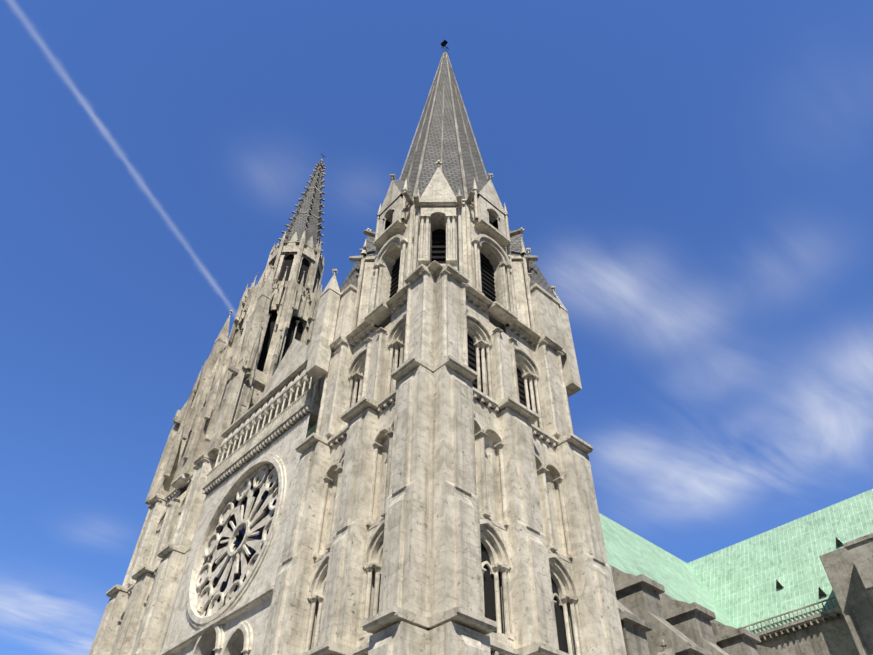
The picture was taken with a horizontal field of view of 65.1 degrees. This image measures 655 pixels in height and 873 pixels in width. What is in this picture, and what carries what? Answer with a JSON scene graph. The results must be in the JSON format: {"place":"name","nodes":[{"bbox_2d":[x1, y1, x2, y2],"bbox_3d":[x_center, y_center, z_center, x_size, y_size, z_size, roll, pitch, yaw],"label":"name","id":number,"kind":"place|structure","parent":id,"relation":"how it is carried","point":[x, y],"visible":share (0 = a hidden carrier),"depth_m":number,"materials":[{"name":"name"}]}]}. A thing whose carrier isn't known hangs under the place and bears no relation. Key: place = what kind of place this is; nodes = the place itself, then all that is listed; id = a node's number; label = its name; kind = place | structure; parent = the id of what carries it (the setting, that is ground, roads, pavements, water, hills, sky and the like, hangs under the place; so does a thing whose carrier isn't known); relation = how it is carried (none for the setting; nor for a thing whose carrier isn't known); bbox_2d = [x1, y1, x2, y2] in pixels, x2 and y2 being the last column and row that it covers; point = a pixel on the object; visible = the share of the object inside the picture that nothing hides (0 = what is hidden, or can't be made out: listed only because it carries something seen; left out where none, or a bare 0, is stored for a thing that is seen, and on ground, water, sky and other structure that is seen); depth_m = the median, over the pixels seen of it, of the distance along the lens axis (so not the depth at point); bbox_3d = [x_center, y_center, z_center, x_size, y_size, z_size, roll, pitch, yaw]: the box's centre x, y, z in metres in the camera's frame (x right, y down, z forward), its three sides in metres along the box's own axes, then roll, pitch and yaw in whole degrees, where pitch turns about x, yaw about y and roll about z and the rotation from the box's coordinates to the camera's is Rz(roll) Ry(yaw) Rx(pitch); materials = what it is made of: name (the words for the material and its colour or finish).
{"place":"outdoors","nodes":[
{"label":"outdoors","id":0,"kind":"place"},
{"bbox_2d":[0,0,872,654],"label":"sky","id":1,"kind":"structure","parent":0,"point":[691,181],"materials":[{"name":"blue"}]},
{"label":"ground","id":2,"kind":"structure","parent":0,"visible":0},
{"bbox_2d":[89,153,325,654],"bbox_3d":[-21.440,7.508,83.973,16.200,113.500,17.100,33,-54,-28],"label":"tower","id":3,"kind":"structure","parent":2,"relation":"on","point":[276,314],"depth_m":74.10,"materials":[{"name":"stone"}]},
{"bbox_2d":[157,339,324,654],"bbox_3d":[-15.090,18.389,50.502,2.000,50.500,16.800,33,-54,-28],"label":"facade","id":4,"kind":"structure","parent":2,"relation":"on","point":[223,600],"depth_m":53.64,"materials":[{"name":"stone"}]},
{"bbox_2d":[262,40,626,654],"bbox_3d":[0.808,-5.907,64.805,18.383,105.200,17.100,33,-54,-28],"label":"tower","id":5,"kind":"structure","parent":2,"relation":"on","point":[444,500],"depth_m":42.82,"materials":[{"name":"stone"}]},
{"bbox_2d":[306,424,872,654],"bbox_3d":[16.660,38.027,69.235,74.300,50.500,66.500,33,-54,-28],"label":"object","id":6,"kind":"structure","parent":2,"relation":"on","point":[802,585],"depth_m":79.10,"materials":[{"name":"metal"}]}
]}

